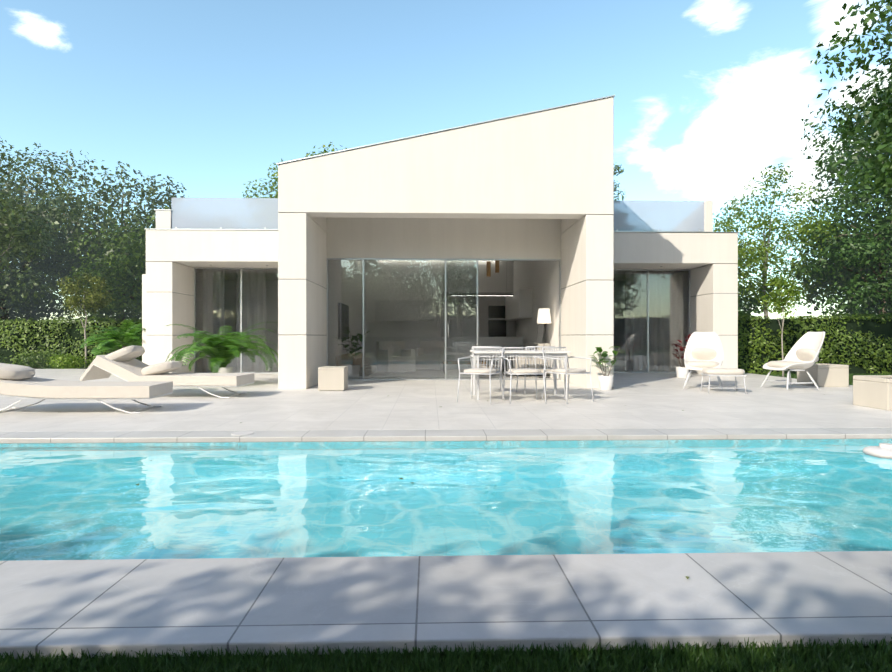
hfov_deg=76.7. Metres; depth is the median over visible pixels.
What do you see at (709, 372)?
foot stool
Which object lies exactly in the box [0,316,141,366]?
hedge
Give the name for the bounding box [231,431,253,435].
skimmer lid
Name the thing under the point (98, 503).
pool water
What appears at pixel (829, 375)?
cube planter
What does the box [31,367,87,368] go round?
lawn
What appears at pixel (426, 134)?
parapet caps
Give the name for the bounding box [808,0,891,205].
tree
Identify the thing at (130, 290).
tree
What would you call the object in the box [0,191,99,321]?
tree
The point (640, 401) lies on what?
terrace
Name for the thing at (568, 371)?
dining chair
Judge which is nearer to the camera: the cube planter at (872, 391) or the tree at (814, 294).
the cube planter at (872, 391)
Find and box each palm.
[78,320,141,356]
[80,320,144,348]
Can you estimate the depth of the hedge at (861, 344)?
14.98 m
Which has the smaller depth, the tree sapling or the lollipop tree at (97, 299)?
the tree sapling
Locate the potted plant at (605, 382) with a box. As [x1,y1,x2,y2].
[589,346,625,389]
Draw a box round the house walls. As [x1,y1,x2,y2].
[142,97,737,388]
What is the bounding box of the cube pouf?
[318,366,347,390]
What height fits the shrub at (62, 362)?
0.584 m
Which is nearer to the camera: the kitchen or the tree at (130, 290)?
the kitchen
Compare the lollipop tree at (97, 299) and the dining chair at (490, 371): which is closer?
the dining chair at (490, 371)
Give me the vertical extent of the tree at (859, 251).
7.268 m
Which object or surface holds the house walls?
on the terrace
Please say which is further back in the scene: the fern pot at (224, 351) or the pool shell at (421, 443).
the fern pot at (224, 351)
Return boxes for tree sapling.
[757,275,806,376]
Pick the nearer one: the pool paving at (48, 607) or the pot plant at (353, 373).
the pool paving at (48, 607)
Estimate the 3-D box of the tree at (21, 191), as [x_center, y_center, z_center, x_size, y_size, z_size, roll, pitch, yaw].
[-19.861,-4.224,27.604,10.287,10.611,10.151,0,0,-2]
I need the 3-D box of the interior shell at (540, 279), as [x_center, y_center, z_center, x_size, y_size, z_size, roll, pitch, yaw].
[-0.165,-0.879,17.148,5.210,3.720,9.030,0,0,-2]
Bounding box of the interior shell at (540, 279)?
[329,260,558,378]
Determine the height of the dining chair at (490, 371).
0.812 m
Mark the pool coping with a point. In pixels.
(421, 435)
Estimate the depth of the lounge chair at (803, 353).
10.34 m
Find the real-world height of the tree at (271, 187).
11.289 m
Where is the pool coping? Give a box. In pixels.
[0,427,891,442]
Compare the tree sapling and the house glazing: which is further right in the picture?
the tree sapling
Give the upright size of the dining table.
0.745 m
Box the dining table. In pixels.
[470,350,570,399]
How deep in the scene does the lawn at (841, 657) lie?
1.76 m
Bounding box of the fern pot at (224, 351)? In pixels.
[166,322,277,372]
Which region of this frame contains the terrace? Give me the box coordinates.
[0,369,891,431]
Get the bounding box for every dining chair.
[457,347,503,403]
[470,346,501,394]
[502,347,546,403]
[516,346,554,394]
[542,347,593,403]
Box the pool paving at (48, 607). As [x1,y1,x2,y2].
[0,551,891,658]
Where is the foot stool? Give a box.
[700,368,746,393]
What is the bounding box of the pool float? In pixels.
[862,443,891,458]
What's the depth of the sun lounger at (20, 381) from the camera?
7.05 m
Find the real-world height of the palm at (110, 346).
1.564 m
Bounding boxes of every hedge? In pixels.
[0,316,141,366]
[738,310,891,374]
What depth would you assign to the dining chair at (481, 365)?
9.48 m
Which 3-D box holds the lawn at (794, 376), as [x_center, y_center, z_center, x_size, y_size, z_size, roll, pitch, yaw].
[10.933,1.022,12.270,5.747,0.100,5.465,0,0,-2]
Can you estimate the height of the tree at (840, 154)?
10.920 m
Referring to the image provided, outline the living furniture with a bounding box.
[336,261,550,377]
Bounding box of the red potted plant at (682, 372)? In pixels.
[668,333,691,377]
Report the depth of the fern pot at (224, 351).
11.00 m
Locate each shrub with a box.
[12,350,59,368]
[46,353,95,368]
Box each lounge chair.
[683,332,723,389]
[761,332,824,389]
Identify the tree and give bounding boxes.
[0,138,93,268]
[0,145,152,320]
[0,160,188,320]
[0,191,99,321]
[56,206,168,321]
[57,272,114,368]
[242,142,346,197]
[614,164,625,200]
[713,163,855,318]
[738,236,777,318]
[787,143,891,317]
[789,221,891,318]
[801,60,891,269]
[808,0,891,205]
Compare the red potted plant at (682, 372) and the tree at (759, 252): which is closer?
the red potted plant at (682, 372)
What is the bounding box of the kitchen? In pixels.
[362,289,532,368]
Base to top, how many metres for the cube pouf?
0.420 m
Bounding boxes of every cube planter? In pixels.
[797,364,848,386]
[853,375,891,409]
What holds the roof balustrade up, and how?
on the house walls
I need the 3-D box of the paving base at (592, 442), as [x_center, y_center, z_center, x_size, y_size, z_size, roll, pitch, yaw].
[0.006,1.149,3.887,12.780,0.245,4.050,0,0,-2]
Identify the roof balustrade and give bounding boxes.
[171,198,704,231]
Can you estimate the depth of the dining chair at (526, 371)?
8.29 m
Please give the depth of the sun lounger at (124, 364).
8.94 m
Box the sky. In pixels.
[0,0,891,321]
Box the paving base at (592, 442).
[0,439,891,446]
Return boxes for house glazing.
[194,258,689,379]
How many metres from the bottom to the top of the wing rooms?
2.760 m
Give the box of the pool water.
[0,442,891,560]
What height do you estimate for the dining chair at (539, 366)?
0.812 m
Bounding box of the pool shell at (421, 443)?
[0,439,891,446]
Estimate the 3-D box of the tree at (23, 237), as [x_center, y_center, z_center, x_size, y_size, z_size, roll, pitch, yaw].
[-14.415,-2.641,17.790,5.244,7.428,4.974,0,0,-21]
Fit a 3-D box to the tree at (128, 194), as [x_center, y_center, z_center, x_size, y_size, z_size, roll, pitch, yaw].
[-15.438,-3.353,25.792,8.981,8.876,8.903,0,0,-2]
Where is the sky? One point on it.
(206, 96)
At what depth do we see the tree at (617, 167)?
31.19 m
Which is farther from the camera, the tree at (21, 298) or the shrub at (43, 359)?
the tree at (21, 298)
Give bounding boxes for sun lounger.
[0,363,172,413]
[79,345,254,397]
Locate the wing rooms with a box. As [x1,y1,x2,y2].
[196,271,682,371]
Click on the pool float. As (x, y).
(882, 450)
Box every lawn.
[0,636,891,671]
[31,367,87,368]
[752,373,891,384]
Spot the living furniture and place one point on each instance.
(543, 317)
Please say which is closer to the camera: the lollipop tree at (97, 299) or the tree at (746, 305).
the lollipop tree at (97, 299)
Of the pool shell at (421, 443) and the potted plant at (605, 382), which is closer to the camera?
the pool shell at (421, 443)
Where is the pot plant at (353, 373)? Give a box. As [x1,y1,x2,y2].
[333,327,367,377]
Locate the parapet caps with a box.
[145,95,738,336]
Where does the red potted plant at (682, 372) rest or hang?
on the terrace
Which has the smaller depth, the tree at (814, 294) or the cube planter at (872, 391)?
the cube planter at (872, 391)
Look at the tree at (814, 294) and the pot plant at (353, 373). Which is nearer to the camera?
the pot plant at (353, 373)
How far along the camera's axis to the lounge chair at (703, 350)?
10.77 m

